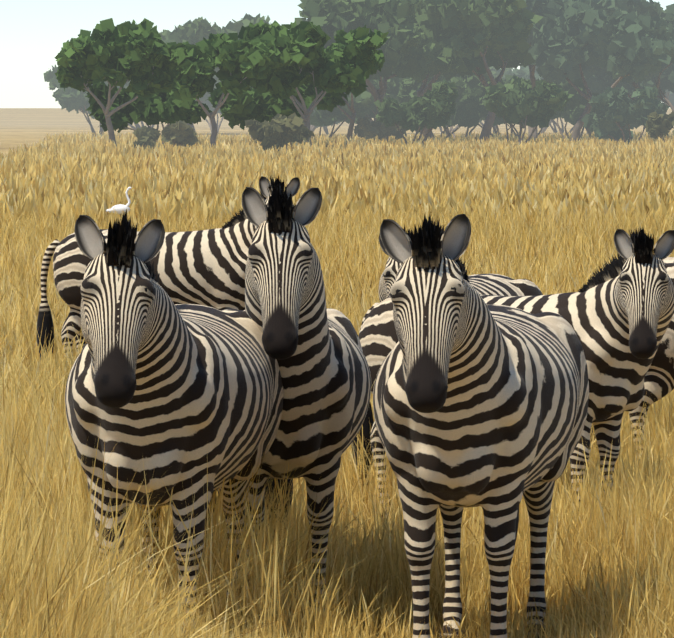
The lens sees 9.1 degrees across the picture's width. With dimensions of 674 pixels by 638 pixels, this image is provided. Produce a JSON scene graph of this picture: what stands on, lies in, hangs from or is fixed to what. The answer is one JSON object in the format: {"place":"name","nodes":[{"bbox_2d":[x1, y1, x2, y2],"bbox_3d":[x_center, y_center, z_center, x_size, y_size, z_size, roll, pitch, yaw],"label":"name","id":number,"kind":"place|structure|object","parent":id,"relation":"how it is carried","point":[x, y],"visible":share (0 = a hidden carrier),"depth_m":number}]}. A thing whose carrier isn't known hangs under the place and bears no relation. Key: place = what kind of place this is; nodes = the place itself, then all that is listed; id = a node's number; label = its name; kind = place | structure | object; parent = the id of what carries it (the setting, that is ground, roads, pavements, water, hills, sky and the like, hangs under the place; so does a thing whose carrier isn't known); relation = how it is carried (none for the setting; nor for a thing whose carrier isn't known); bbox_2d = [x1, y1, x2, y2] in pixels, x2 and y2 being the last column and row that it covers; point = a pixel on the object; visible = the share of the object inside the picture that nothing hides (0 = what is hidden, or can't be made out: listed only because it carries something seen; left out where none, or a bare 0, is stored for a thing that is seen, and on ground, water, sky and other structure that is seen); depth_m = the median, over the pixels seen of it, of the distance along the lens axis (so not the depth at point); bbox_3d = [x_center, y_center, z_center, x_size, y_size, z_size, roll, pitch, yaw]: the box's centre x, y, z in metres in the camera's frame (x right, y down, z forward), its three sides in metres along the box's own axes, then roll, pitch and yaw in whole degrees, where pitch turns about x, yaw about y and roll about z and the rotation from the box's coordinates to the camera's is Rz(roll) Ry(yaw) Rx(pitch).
{"place":"outdoors","nodes":[
{"label":"outdoors","id":0,"kind":"place"},
{"bbox_2d":[53,92,153,128],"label":"tree","id":1,"kind":"object","parent":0,"point":[136,125],"depth_m":314.59},
{"bbox_2d":[195,92,210,103],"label":"tree","id":2,"kind":"object","parent":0,"point":[205,96],"depth_m":324.55},
{"bbox_2d":[203,99,223,132],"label":"tree","id":3,"kind":"object","parent":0,"point":[218,126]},
{"bbox_2d":[310,110,339,131],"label":"tree","id":4,"kind":"object","parent":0,"point":[326,126],"depth_m":310.74},
{"bbox_2d":[0,350,673,637],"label":"grass","id":5,"kind":"structure","parent":0,"point":[575,597],"depth_m":16.51},
{"bbox_2d":[0,130,673,233],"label":"grass","id":6,"kind":"structure","parent":0,"point":[98,174],"depth_m":107.04},
{"bbox_2d":[0,194,673,477],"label":"grass","id":7,"kind":"structure","parent":0,"point":[550,259],"depth_m":50.83},
{"bbox_2d":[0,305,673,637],"bbox_3d":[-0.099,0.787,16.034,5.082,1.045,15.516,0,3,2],"label":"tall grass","id":8,"kind":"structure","parent":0,"point":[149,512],"depth_m":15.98},
{"bbox_2d":[0,108,673,637],"bbox_3d":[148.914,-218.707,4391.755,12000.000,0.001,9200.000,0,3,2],"label":"ground","id":9,"kind":"structure","parent":0,"point":[30,126],"depth_m":418.76},
{"bbox_2d":[44,65,130,136],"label":"tree","id":10,"kind":"object","parent":9,"relation":"on","point":[70,99],"depth_m":297.14},
{"bbox_2d":[55,18,181,146],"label":"tree","id":11,"kind":"object","parent":9,"relation":"on","point":[126,50],"depth_m":197.82},
{"bbox_2d":[106,187,135,220],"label":"egret","id":12,"kind":"object","parent":9,"relation":"on","point":[119,208],"visible":0.9,"depth_m":69.84},
{"bbox_2d":[85,79,211,146],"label":"tree","id":13,"kind":"object","parent":9,"relation":"on","point":[156,109],"depth_m":204.07},
{"bbox_2d":[132,120,198,149],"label":"shrub","id":14,"kind":"object","parent":9,"relation":"on","point":[182,132],"depth_m":184.08},
{"bbox_2d":[36,175,299,362],"bbox_3d":[-1.171,-0.217,30.119,2.069,1.666,0.787,1,3,23],"label":"zebra","id":15,"kind":"object","parent":9,"relation":"on","point":[205,267],"visible":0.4,"depth_m":29.86},
{"bbox_2d":[65,209,283,635],"bbox_3d":[-0.652,0.463,15.706,0.761,1.756,2.494,0,3,5],"label":"zebra","id":16,"kind":"object","parent":9,"relation":"on","point":[162,383],"visible":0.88,"depth_m":15.12},
{"bbox_2d":[159,17,227,131],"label":"tree","id":17,"kind":"object","parent":9,"relation":"on","point":[194,31],"depth_m":259.17},
{"bbox_2d":[166,19,281,146],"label":"tree","id":18,"kind":"object","parent":9,"relation":"on","point":[249,53],"depth_m":196.63},
{"bbox_2d":[213,75,250,89],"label":"tree","id":19,"kind":"object","parent":9,"relation":"on","point":[215,77],"depth_m":299.53},
{"bbox_2d":[222,13,270,39],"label":"tree","id":20,"kind":"object","parent":9,"relation":"on","point":[236,26],"visible":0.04,"depth_m":263.22},
{"bbox_2d":[205,87,312,143],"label":"tree","id":21,"kind":"object","parent":9,"relation":"on","point":[252,104],"depth_m":207.70},
{"bbox_2d":[245,112,314,151],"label":"shrub","id":22,"kind":"object","parent":9,"relation":"on","point":[278,130],"depth_m":168.84},
{"bbox_2d":[221,185,370,629],"bbox_3d":[-0.217,0.344,17.157,0.728,1.843,2.336,0,3,-2],"label":"zebra","id":23,"kind":"object","parent":9,"relation":"on","point":[311,343],"visible":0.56,"depth_m":16.45},
{"bbox_2d":[240,20,388,145],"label":"tree","id":24,"kind":"object","parent":9,"relation":"on","point":[335,72],"depth_m":198.41},
{"bbox_2d":[300,91,374,138],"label":"tree","id":25,"kind":"object","parent":9,"relation":"on","point":[363,101],"depth_m":234.43},
{"bbox_2d":[299,26,384,145],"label":"tree","id":26,"kind":"object","parent":9,"relation":"on","point":[329,102],"depth_m":213.67},
{"bbox_2d":[295,0,442,143],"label":"tree","id":27,"kind":"object","parent":9,"relation":"on","point":[405,53],"depth_m":216.23},
{"bbox_2d":[344,72,402,120],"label":"tree","id":28,"kind":"object","parent":9,"relation":"on","point":[393,86],"depth_m":242.04},
{"bbox_2d":[354,116,406,141],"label":"shrub","id":29,"kind":"object","parent":9,"relation":"on","point":[366,128],"depth_m":213.46},
{"bbox_2d":[374,79,458,144],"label":"tree","id":30,"kind":"object","parent":9,"relation":"on","point":[434,107],"depth_m":202.99},
{"bbox_2d":[414,0,464,138],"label":"tree","id":31,"kind":"object","parent":9,"relation":"on","point":[422,90],"depth_m":226.93},
{"bbox_2d":[396,77,483,137],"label":"tree","id":32,"kind":"object","parent":9,"relation":"on","point":[468,106],"depth_m":234.12},
{"bbox_2d":[378,224,542,496],"bbox_3d":[0.592,0.235,22.643,0.677,1.512,2.157,1,3,22],"label":"zebra","id":33,"kind":"object","parent":9,"relation":"on","point":[493,284],"visible":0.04,"depth_m":22.79},
{"bbox_2d":[439,72,488,139],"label":"tree","id":34,"kind":"object","parent":9,"relation":"on","point":[465,82],"depth_m":240.85},
{"bbox_2d":[439,70,498,134],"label":"tree","id":35,"kind":"object","parent":9,"relation":"on","point":[450,129],"depth_m":312.96},
{"bbox_2d":[414,0,542,143],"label":"tree","id":36,"kind":"object","parent":9,"relation":"on","point":[459,27],"depth_m":219.75},
{"bbox_2d":[373,214,588,637],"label":"zebra","id":37,"kind":"object","parent":9,"relation":"on","point":[477,401],"visible":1,"depth_m":15.15},
{"bbox_2d":[479,66,512,132],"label":"tree","id":38,"kind":"object","parent":9,"relation":"on","point":[492,68],"depth_m":326.97},
{"bbox_2d":[478,74,530,135],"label":"tree","id":39,"kind":"object","parent":9,"relation":"on","point":[507,79],"depth_m":248.96},
{"bbox_2d":[352,228,673,523],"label":"zebra","id":40,"kind":"object","parent":9,"relation":"on","point":[616,314],"visible":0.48,"depth_m":20.05},
{"bbox_2d":[501,66,551,132],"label":"tree","id":41,"kind":"object","parent":9,"relation":"on","point":[506,69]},
{"bbox_2d":[483,76,573,144],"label":"tree","id":42,"kind":"object","parent":9,"relation":"on","point":[516,100],"depth_m":206.82},
{"bbox_2d":[478,77,580,137],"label":"tree","id":43,"kind":"object","parent":9,"relation":"on","point":[573,102],"depth_m":234.29},
{"bbox_2d":[504,66,573,134],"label":"tree","id":44,"kind":"object","parent":9,"relation":"on","point":[523,72],"depth_m":297.66},
{"bbox_2d":[552,74,598,138],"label":"tree","id":45,"kind":"object","parent":9,"relation":"on","point":[571,116],"depth_m":239.97},
{"bbox_2d":[522,0,661,140],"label":"tree","id":46,"kind":"object","parent":9,"relation":"on","point":[557,8],"depth_m":231.66},
{"bbox_2d":[528,1,673,141],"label":"tree","id":47,"kind":"object","parent":9,"relation":"on","point":[639,47],"depth_m":223.89},
{"bbox_2d":[581,85,669,144],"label":"shrub","id":48,"kind":"object","parent":9,"relation":"on","point":[608,103],"depth_m":213.43},
{"bbox_2d":[584,0,673,100],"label":"tree","id":49,"kind":"object","parent":9,"relation":"on","point":[601,83],"depth_m":238.03},
{"bbox_2d":[591,257,673,466],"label":"zebra","id":50,"kind":"object","parent":9,"relation":"on","point":[659,380],"visible":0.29,"depth_m":22.67},
{"bbox_2d":[627,62,673,111],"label":"tree","id":51,"kind":"object","parent":9,"relation":"on","point":[666,78],"depth_m":244.82},
{"bbox_2d":[646,111,673,141],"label":"shrub","id":52,"kind":"object","parent":9,"relation":"on","point":[657,125],"depth_m":198.94},
{"bbox_2d":[661,91,673,107],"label":"tree","id":53,"kind":"object","parent":9,"relation":"on","point":[671,97],"visible":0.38,"depth_m":337.26},
{"bbox_2d":[0,0,673,107],"label":"sky","id":54,"kind":"structure","parent":0,"point":[32,32]},
{"bbox_2d":[336,118,391,135],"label":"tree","id":55,"kind":"object","parent":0,"point":[347,121],"depth_m":250.19},
{"bbox_2d":[585,123,644,137],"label":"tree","id":56,"kind":"object","parent":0,"point":[632,126],"depth_m":248.48},
{"bbox_2d":[665,89,669,113],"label":"tree","id":57,"kind":"object","parent":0,"point":[667,96],"depth_m":326.21}
]}

